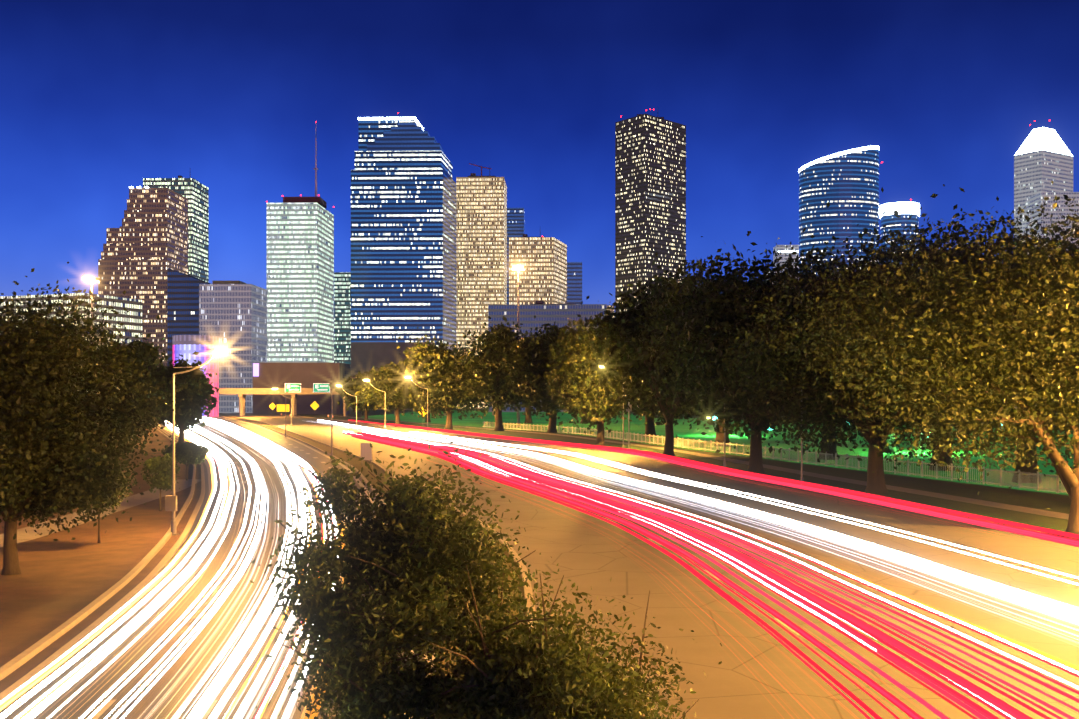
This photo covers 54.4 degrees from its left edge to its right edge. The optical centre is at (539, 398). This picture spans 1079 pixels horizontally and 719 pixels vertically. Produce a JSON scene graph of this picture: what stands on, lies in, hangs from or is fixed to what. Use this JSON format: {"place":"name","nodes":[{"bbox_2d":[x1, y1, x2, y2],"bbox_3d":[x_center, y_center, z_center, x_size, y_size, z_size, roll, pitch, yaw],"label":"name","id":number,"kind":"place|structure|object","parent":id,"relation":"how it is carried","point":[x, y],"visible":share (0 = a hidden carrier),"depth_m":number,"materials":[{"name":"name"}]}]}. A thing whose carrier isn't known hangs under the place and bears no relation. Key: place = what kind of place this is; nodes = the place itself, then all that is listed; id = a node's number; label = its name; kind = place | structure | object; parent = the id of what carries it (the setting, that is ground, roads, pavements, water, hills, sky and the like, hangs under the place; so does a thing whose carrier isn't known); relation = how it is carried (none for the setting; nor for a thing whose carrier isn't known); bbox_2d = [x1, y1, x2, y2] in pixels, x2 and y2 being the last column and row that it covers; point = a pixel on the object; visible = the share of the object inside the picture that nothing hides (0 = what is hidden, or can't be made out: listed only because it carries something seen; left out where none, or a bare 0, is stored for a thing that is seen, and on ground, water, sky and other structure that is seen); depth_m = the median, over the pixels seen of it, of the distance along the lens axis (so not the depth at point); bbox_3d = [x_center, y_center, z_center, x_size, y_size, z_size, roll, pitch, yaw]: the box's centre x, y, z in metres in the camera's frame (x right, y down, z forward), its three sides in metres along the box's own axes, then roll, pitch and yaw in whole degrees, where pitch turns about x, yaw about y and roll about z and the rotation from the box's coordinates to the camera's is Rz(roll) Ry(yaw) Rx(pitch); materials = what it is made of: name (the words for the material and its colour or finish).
{"place":"outdoors","nodes":[
{"label":"outdoors","id":0,"kind":"place"},
{"bbox_2d":[0,427,200,692],"bbox_3d":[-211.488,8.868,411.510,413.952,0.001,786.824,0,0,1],"label":"bank","id":1,"kind":"structure","parent":0,"point":[54,584],"depth_m":55.83,"materials":[{"name":"brown soil"}]},
{"bbox_2d":[14,302,99,402],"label":"tree","id":2,"kind":"object","parent":1,"relation":"on","point":[28,317],"depth_m":199.18,"materials":[{"name":"green plant"}]},
{"bbox_2d":[0,293,142,414],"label":"building","id":3,"kind":"structure","parent":1,"relation":"on","point":[131,320],"depth_m":522.45,"materials":[{"name":"grey"}]},
{"bbox_2d":[82,277,99,343],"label":"street light","id":4,"kind":"object","parent":1,"relation":"on","point":[91,279],"visible":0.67,"depth_m":302.59,"materials":[{"name":"grey metal"}]},
{"bbox_2d":[64,478,130,542],"bbox_3d":[-27.308,6.659,64.453,4.365,4.627,4.490,0,0,1],"label":"young tree","id":5,"kind":"object","parent":1,"relation":"on","point":[107,503],"visible":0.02,"depth_m":64.39,"materials":[{"name":"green plant"}]},
{"bbox_2d":[0,423,195,680],"bbox_3d":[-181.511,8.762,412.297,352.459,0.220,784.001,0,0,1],"label":"kerb gutter","id":6,"kind":"object","parent":1,"relation":"on","point":[19,660],"visible":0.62,"depth_m":43.51,"materials":[{"name":"concrete"}]},
{"bbox_2d":[0,427,204,706],"bbox_3d":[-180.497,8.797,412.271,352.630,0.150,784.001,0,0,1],"label":"kerb","id":7,"kind":"structure","parent":1,"relation":"on","point":[118,605],"depth_m":44.28,"materials":[{"name":"concrete"}]},
{"bbox_2d":[0,262,211,574],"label":"tree","id":8,"kind":"object","parent":1,"relation":"on","point":[49,424],"visible":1,"depth_m":52.12,"materials":[{"name":"green plant"}]},
{"bbox_2d":[83,327,175,449],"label":"tree","id":9,"kind":"object","parent":1,"relation":"on","point":[142,351],"visible":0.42,"depth_m":174.26,"materials":[{"name":"green plant"}]},
{"bbox_2d":[139,453,183,510],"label":"young tree","id":10,"kind":"object","parent":1,"relation":"on","point":[163,464],"visible":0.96,"depth_m":82.39,"materials":[{"name":"green plant"}]},
{"bbox_2d":[158,439,215,480],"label":"young tree","id":11,"kind":"object","parent":1,"relation":"on","point":[188,452],"visible":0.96,"depth_m":113.35,"materials":[{"name":"green plant"}]},
{"bbox_2d":[156,351,218,444],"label":"tree","id":12,"kind":"object","parent":1,"relation":"on","point":[194,402],"visible":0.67,"depth_m":185.41,"materials":[{"name":"green plant"}]},
{"bbox_2d":[171,348,227,535],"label":"street light","id":13,"kind":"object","parent":1,"relation":"on","point":[174,527],"depth_m":68.19,"materials":[{"name":"grey"}]},
{"bbox_2d":[165,366,197,510],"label":"lamp fittings","id":14,"kind":"object","parent":13,"relation":"attached to","point":[171,502],"visible":0.98,"depth_m":67.85,"materials":[{"name":"grey metal"}]},
{"bbox_2d":[0,479,200,546],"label":"sidewalk","id":15,"kind":"structure","parent":0,"point":[133,501],"depth_m":81.11,"materials":[{"name":"concrete"}]},
{"bbox_2d":[98,259,187,366],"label":"stepped tower","id":16,"kind":"structure","parent":0,"point":[145,280],"depth_m":807.55,"materials":[{"name":"stone"}]},
{"bbox_2d":[101,251,187,265],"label":"floor","id":17,"kind":"structure","parent":0,"point":[143,255],"depth_m":807.95,"materials":[{"name":"stone"}]},
{"bbox_2d":[103,243,187,258],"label":"floor","id":18,"kind":"structure","parent":0,"point":[148,247],"depth_m":807.91,"materials":[{"name":"stone"}]},
{"bbox_2d":[106,228,187,250],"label":"floors","id":19,"kind":"structure","parent":0,"point":[143,235],"depth_m":807.93,"materials":[{"name":"stone"}]},
{"bbox_2d":[120,218,187,236],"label":"floor","id":20,"kind":"structure","parent":0,"point":[153,222],"depth_m":807.75,"materials":[{"name":"stone"}]},
{"bbox_2d":[124,210,187,227],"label":"floor","id":21,"kind":"structure","parent":0,"point":[174,217],"depth_m":807.75,"materials":[{"name":"stone"}]},
{"bbox_2d":[127,199,187,219],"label":"floors","id":22,"kind":"structure","parent":0,"point":[154,204],"depth_m":807.71,"materials":[{"name":"stone"}]},
{"bbox_2d":[129,188,187,208],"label":"floors","id":23,"kind":"structure","parent":0,"point":[158,193],"depth_m":807.69,"materials":[{"name":"stone"}]},
{"bbox_2d":[143,178,208,282],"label":"skyscraper","id":24,"kind":"structure","parent":0,"point":[194,192],"depth_m":875.16,"materials":[{"name":"green glass"}]},
{"bbox_2d":[0,416,423,718],"bbox_3d":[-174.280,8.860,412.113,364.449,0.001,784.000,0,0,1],"label":"road","id":25,"kind":"structure","parent":0,"point":[169,693],"depth_m":40.48,"materials":[{"name":"grey asphalt"}]},
{"bbox_2d":[59,424,211,668],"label":"edge line","id":26,"kind":"object","parent":25,"relation":"on","point":[187,549],"visible":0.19,"depth_m":55.89,"materials":[{"name":"white paint"}]},
{"bbox_2d":[91,429,248,718],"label":"lane markings","id":27,"kind":"object","parent":25,"relation":"on","point":[103,709],"depth_m":41.70,"materials":[{"name":"white paint"}]},
{"bbox_2d":[173,335,218,416],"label":"building","id":28,"kind":"structure","parent":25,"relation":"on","point":[186,346],"depth_m":506.89,"materials":[{"name":"pink"}]},
{"bbox_2d":[196,425,292,718],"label":"lane markings","id":29,"kind":"object","parent":25,"relation":"on","point":[209,709],"depth_m":40.79,"materials":[{"name":"white paint"}]},
{"bbox_2d":[246,430,349,718],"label":"line","id":30,"kind":"object","parent":25,"relation":"on","point":[313,715],"visible":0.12,"depth_m":66.07,"materials":[{"name":"white paint"}]},
{"bbox_2d":[300,461,343,718],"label":"line","id":31,"kind":"object","parent":25,"relation":"on","point":[303,716],"depth_m":31.51,"materials":[{"name":"white paint"}]},
{"bbox_2d":[219,415,435,717],"bbox_3d":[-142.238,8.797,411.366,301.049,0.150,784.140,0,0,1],"label":"kerb","id":32,"kind":"structure","parent":25,"relation":"on","point":[366,481],"depth_m":139.70,"materials":[{"name":"concrete"}]},
{"bbox_2d":[240,421,414,718],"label":"edge line","id":33,"kind":"object","parent":25,"relation":"on","point":[347,468],"visible":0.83,"depth_m":163.89,"materials":[{"name":"white paint"}]},
{"bbox_2d":[330,377,356,459],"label":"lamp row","id":34,"kind":"object","parent":25,"relation":"on","point":[331,417],"visible":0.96,"depth_m":151.41,"materials":[{"name":"grey"}]},
{"bbox_2d":[222,413,535,640],"bbox_3d":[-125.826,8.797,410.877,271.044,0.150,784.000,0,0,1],"label":"frontage kerb","id":35,"kind":"object","parent":25,"relation":"on","point":[528,589],"visible":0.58,"depth_m":60.15,"materials":[{"name":"concrete"}]},
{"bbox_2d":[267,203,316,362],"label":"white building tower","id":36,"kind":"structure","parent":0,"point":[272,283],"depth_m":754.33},
{"bbox_2d":[219,413,527,718],"bbox_3d":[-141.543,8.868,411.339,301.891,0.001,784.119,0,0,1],"label":"median","id":37,"kind":"object","parent":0,"point":[355,463],"visible":0.04,"depth_m":119.81,"materials":[{"name":"beige concrete"}]},
{"bbox_2d":[361,443,371,463],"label":"median sign","id":38,"kind":"object","parent":37,"relation":"on","point":[366,450],"visible":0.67,"depth_m":141.75,"materials":[{"name":"beige metal"}]},
{"bbox_2d":[402,561,721,718],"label":"median tree","id":39,"kind":"object","parent":37,"relation":"on","point":[569,681],"visible":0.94,"depth_m":13.91,"materials":[{"name":"green plant"}]},
{"bbox_2d":[456,177,506,408],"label":"beige tower","id":40,"kind":"structure","parent":0,"point":[481,244],"depth_m":951.30,"materials":[{"name":"stone"}]},
{"bbox_2d":[0,0,1078,391],"label":"sky","id":41,"kind":"structure","parent":0,"point":[99,98],"materials":[{"name":"blue"}]},
{"bbox_2d":[488,304,606,411],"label":"building","id":42,"kind":"structure","parent":0,"point":[557,314],"depth_m":699.78,"materials":[{"name":"grey"}]},
{"bbox_2d":[615,114,685,407],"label":"dark tower","id":43,"kind":"structure","parent":0,"point":[650,185],"depth_m":913.68,"materials":[{"name":"grey"}]},
{"bbox_2d":[224,413,1078,718],"bbox_3d":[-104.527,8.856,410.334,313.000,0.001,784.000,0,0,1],"label":"frontage road","id":44,"kind":"structure","parent":0,"point":[758,673],"depth_m":50.32,"materials":[{"name":"grey asphalt"}]},
{"bbox_2d":[199,284,266,412],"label":"grey building fins","id":45,"kind":"object","parent":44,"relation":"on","point":[233,317],"visible":0.6,"depth_m":654.74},
{"bbox_2d":[329,369,382,422],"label":"tree","id":46,"kind":"object","parent":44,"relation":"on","point":[351,387],"visible":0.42,"depth_m":375.04,"materials":[{"name":"green plant"}]},
{"bbox_2d":[284,414,620,452],"bbox_3d":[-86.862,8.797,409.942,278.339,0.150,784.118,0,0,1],"label":"frontage kerb","id":47,"kind":"object","parent":44,"relation":"on","point":[484,437],"visible":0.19,"depth_m":227.79,"materials":[{"name":"concrete"}]},
{"bbox_2d":[0,417,1078,718],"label":"light trails","id":48,"kind":"object","parent":44,"relation":"on","point":[724,553],"visible":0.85,"depth_m":47.85,"materials":[{"name":"white"}]},
{"bbox_2d":[323,430,909,716],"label":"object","id":49,"kind":"object","parent":44,"relation":"on","point":[784,624],"depth_m":51.83,"materials":[{"name":"white paint"}]},
{"bbox_2d":[351,430,1078,669],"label":"light trail","id":50,"kind":"object","parent":44,"relation":"on","point":[1023,645],"depth_m":42.27,"materials":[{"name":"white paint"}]},
{"bbox_2d":[313,407,1071,503],"bbox_3d":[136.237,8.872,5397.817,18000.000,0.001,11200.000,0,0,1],"label":"ground","id":51,"kind":"structure","parent":0,"point":[1050,496],"depth_m":121.43,"materials":[{"name":"green plant"}]},
{"bbox_2d":[167,268,210,365],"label":"building","id":52,"kind":"structure","parent":51,"relation":"on","point":[182,303],"depth_m":705.92,"materials":[{"name":"blue glass"}]},
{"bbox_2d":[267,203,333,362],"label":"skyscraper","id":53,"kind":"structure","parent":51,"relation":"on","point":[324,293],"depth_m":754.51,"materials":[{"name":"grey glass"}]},
{"bbox_2d":[283,197,326,207],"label":"white tower penthouse","id":54,"kind":"object","parent":53,"relation":"on","point":[321,201],"visible":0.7,"depth_m":763.27,"materials":[{"name":"grey"}]},
{"bbox_2d":[313,140,318,196],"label":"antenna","id":55,"kind":"object","parent":54,"relation":"on","point":[315,168],"visible":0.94,"depth_m":773.64,"materials":[{"name":"metal"}]},
{"bbox_2d":[253,363,350,413],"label":"building","id":56,"kind":"structure","parent":51,"relation":"on","point":[280,375],"depth_m":603.32,"materials":[{"name":"brown concrete"}]},
{"bbox_2d":[334,272,350,363],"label":"glass building","id":57,"kind":"structure","parent":51,"relation":"on","point":[342,317],"depth_m":954.41,"materials":[{"name":"teal"}]},
{"bbox_2d":[219,388,495,415],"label":"overpass","id":58,"kind":"object","parent":51,"relation":"on","point":[240,392],"visible":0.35,"depth_m":533.00,"materials":[{"name":"concrete"}]},
{"bbox_2d":[285,383,300,391],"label":"guide sign","id":59,"kind":"object","parent":58,"relation":"on","point":[290,387],"visible":0.98,"depth_m":514.69,"materials":[{"name":"green metal"}]},
{"bbox_2d":[313,383,329,391],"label":"guide sign","id":60,"kind":"object","parent":58,"relation":"on","point":[321,387],"visible":0.94,"depth_m":522.37,"materials":[{"name":"green metal"}]},
{"bbox_2d":[249,443,468,718],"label":"median tree","id":61,"kind":"object","parent":51,"relation":"on","point":[322,556],"visible":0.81,"depth_m":14.29,"materials":[{"name":"green plant"}]},
{"bbox_2d":[351,342,432,409],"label":"building","id":62,"kind":"structure","parent":51,"relation":"on","point":[366,356],"depth_m":838.13,"materials":[{"name":"concrete"}]},
{"bbox_2d":[351,169,442,346],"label":"skyscraper","id":63,"kind":"structure","parent":51,"relation":"on","point":[396,254],"depth_m":852.77,"materials":[{"name":"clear glass"}]},
{"bbox_2d":[355,151,451,177],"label":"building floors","id":64,"kind":"structure","parent":63,"relation":"on","point":[392,160],"depth_m":853.86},
{"bbox_2d":[358,120,418,150],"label":"skyscraper top","id":65,"kind":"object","parent":64,"relation":"on","point":[369,131],"depth_m":867.36,"materials":[{"name":"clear glass"}]},
{"bbox_2d":[358,117,423,130],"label":"roof edge","id":66,"kind":"object","parent":65,"relation":"on","point":[389,118],"visible":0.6,"depth_m":866.62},
{"bbox_2d":[367,143,444,154],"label":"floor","id":67,"kind":"structure","parent":64,"relation":"on","point":[404,147],"depth_m":854.66,"materials":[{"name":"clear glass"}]},
{"bbox_2d":[375,137,436,142],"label":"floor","id":68,"kind":"structure","parent":67,"relation":"on","point":[405,139],"depth_m":855.64,"materials":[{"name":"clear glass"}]},
{"bbox_2d":[384,131,430,136],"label":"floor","id":69,"kind":"structure","parent":68,"relation":"on","point":[406,134],"depth_m":856.60,"materials":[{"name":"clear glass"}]},
{"bbox_2d":[391,126,422,130],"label":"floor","id":70,"kind":"structure","parent":69,"relation":"on","point":[406,128],"depth_m":857.61,"materials":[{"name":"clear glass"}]},
{"bbox_2d":[256,441,557,718],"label":"median tree","id":71,"kind":"object","parent":51,"relation":"on","point":[462,543],"visible":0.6,"depth_m":14.34,"materials":[{"name":"green plant"}]},
{"bbox_2d":[443,170,455,363],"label":"blue tower side","id":72,"kind":"structure","parent":51,"relation":"on","point":[449,259],"depth_m":878.34,"materials":[{"name":"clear glass"}]},
{"bbox_2d":[448,316,535,430],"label":"tree","id":73,"kind":"object","parent":51,"relation":"on","point":[496,389],"visible":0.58,"depth_m":281.83,"materials":[{"name":"green plant"}]},
{"bbox_2d":[507,208,524,303],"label":"building","id":74,"kind":"structure","parent":51,"relation":"on","point":[515,222],"depth_m":1100.62,"materials":[{"name":"blue glass"}]},
{"bbox_2d":[509,237,566,303],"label":"building","id":75,"kind":"structure","parent":51,"relation":"on","point":[543,275],"depth_m":900.11,"materials":[{"name":"stone"}]},
{"bbox_2d":[567,262,581,303],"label":"building","id":76,"kind":"structure","parent":51,"relation":"on","point":[574,282],"depth_m":999.01,"materials":[{"name":"blue glass"}]},
{"bbox_2d":[533,314,661,445],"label":"tree","id":77,"kind":"object","parent":51,"relation":"on","point":[596,408],"visible":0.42,"depth_m":195.13,"materials":[{"name":"green plant"}]},
{"bbox_2d":[286,414,1070,536],"bbox_3d":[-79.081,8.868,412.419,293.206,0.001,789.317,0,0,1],"label":"verge","id":78,"kind":"structure","parent":51,"relation":"on","point":[1054,523],"depth_m":104.95,"materials":[{"name":"green plant"}]},
{"bbox_2d":[351,351,433,426],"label":"tree","id":79,"kind":"object","parent":78,"relation":"on","point":[389,380],"visible":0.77,"depth_m":327.15,"materials":[{"name":"green plant"}]},
{"bbox_2d":[395,327,490,428],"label":"tree","id":80,"kind":"object","parent":78,"relation":"on","point":[432,361],"visible":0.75,"depth_m":301.59,"materials":[{"name":"green plant"}]},
{"bbox_2d":[579,256,746,455],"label":"tree","id":81,"kind":"object","parent":78,"relation":"on","point":[626,333],"visible":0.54,"depth_m":160.46,"materials":[{"name":"green plant"}]},
{"bbox_2d":[597,231,882,472],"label":"tree","id":82,"kind":"object","parent":78,"relation":"on","point":[715,315],"visible":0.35,"depth_m":124.83,"materials":[{"name":"green plant"}]},
{"bbox_2d":[674,215,1038,493],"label":"tree","id":83,"kind":"object","parent":78,"relation":"on","point":[876,482],"visible":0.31,"depth_m":97.20,"materials":[{"name":"green plant"}]},
{"bbox_2d":[671,177,1078,539],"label":"tree","id":84,"kind":"object","parent":51,"relation":"on","point":[1058,380],"visible":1,"depth_m":64.82,"materials":[{"name":"green plant"}]},
{"bbox_2d":[913,203,1078,476],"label":"park tree","id":85,"kind":"object","parent":51,"relation":"on","point":[1058,237],"visible":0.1,"depth_m":82.49,"materials":[{"name":"green plant"}]},
{"bbox_2d":[1026,192,1078,405],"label":"building","id":86,"kind":"structure","parent":51,"relation":"on","point":[1033,201],"depth_m":948.07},
{"bbox_2d":[320,414,1068,518],"bbox_3d":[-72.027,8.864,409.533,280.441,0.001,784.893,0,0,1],"label":"curb","id":87,"kind":"structure","parent":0,"point":[994,504],"depth_m":107.32,"materials":[{"name":"concrete"}]},
{"bbox_2d":[361,410,1073,494],"bbox_3d":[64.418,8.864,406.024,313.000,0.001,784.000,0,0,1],"label":"park lawn","id":88,"kind":"structure","parent":0,"point":[681,430],"depth_m":223.25,"materials":[{"name":"green plant"}]},
{"bbox_2d":[398,353,461,421],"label":"tree","id":89,"kind":"object","parent":88,"relation":"on","point":[416,408],"visible":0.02,"depth_m":395.72,"materials":[{"name":"green plant"}]},
{"bbox_2d":[511,265,525,426],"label":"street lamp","id":90,"kind":"object","parent":88,"relation":"on","point":[518,267],"visible":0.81,"depth_m":329.49,"materials":[{"name":"grey"}]},
{"bbox_2d":[514,332,544,423],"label":"tree","id":91,"kind":"object","parent":88,"relation":"on","point":[528,419],"depth_m":376.66,"materials":[{"name":"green plant"}]},
{"bbox_2d":[496,317,592,432],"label":"tree","id":92,"kind":"object","parent":88,"relation":"on","point":[529,365],"visible":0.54,"depth_m":268.23,"materials":[{"name":"green plant"}]},
{"bbox_2d":[589,308,700,436],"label":"park tree","id":93,"kind":"object","parent":88,"relation":"on","point":[650,427],"visible":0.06,"depth_m":242.23,"materials":[{"name":"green plant"}]},
{"bbox_2d":[612,253,777,445],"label":"park tree","id":94,"kind":"object","parent":88,"relation":"on","point":[719,437],"depth_m":195.92,"materials":[{"name":"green plant"}]},
{"bbox_2d":[482,421,1067,493],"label":"park fence","id":95,"kind":"object","parent":88,"relation":"on","point":[999,472],"visible":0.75,"depth_m":134.64,"materials":[{"name":"metal"}]},
{"bbox_2d":[752,230,902,459],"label":"park tree","id":96,"kind":"object","parent":88,"relation":"on","point":[833,446],"depth_m":153.06,"materials":[{"name":"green plant"}]},
{"bbox_2d":[811,253,948,452],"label":"park tree","id":97,"kind":"object","parent":88,"relation":"on","point":[889,450],"depth_m":173.32,"materials":[{"name":"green plant"}]},
{"bbox_2d":[810,184,1070,470],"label":"park tree","id":98,"kind":"object","parent":88,"relation":"on","point":[947,457],"visible":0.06,"depth_m":130.42,"materials":[{"name":"green plant"}]},
{"bbox_2d":[868,195,1078,482],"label":"park tree","id":99,"kind":"object","parent":88,"relation":"on","point":[1024,469],"depth_m":110.74,"materials":[{"name":"green plant"}]},
{"bbox_2d":[799,149,878,291],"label":"curved glass tower","id":100,"kind":"structure","parent":0,"point":[846,186],"depth_m":895.96,"materials":[{"name":"blue glass"}]},
{"bbox_2d":[799,146,878,171],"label":"illuminated roof edge","id":101,"kind":"object","parent":100,"relation":"on","point":[838,154],"visible":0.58,"depth_m":895.68,"materials":[{"name":"grey"}]},
{"bbox_2d":[879,202,919,263],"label":"round tower","id":102,"kind":"structure","parent":0,"point":[901,222],"depth_m":993.58,"materials":[{"name":"glass"}]},
{"bbox_2d":[1014,127,1072,241],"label":"skyscraper","id":103,"kind":"structure","parent":0,"point":[1036,172],"depth_m":1001.59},
{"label":"low stepped building","id":104,"kind":"object","parent":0,"visible":0},
{"bbox_2d":[773,245,798,269],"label":"stepped building","id":105,"kind":"structure","parent":104,"relation":"on","point":[782,248],"depth_m":1197.79,"materials":[{"name":"white stone"}]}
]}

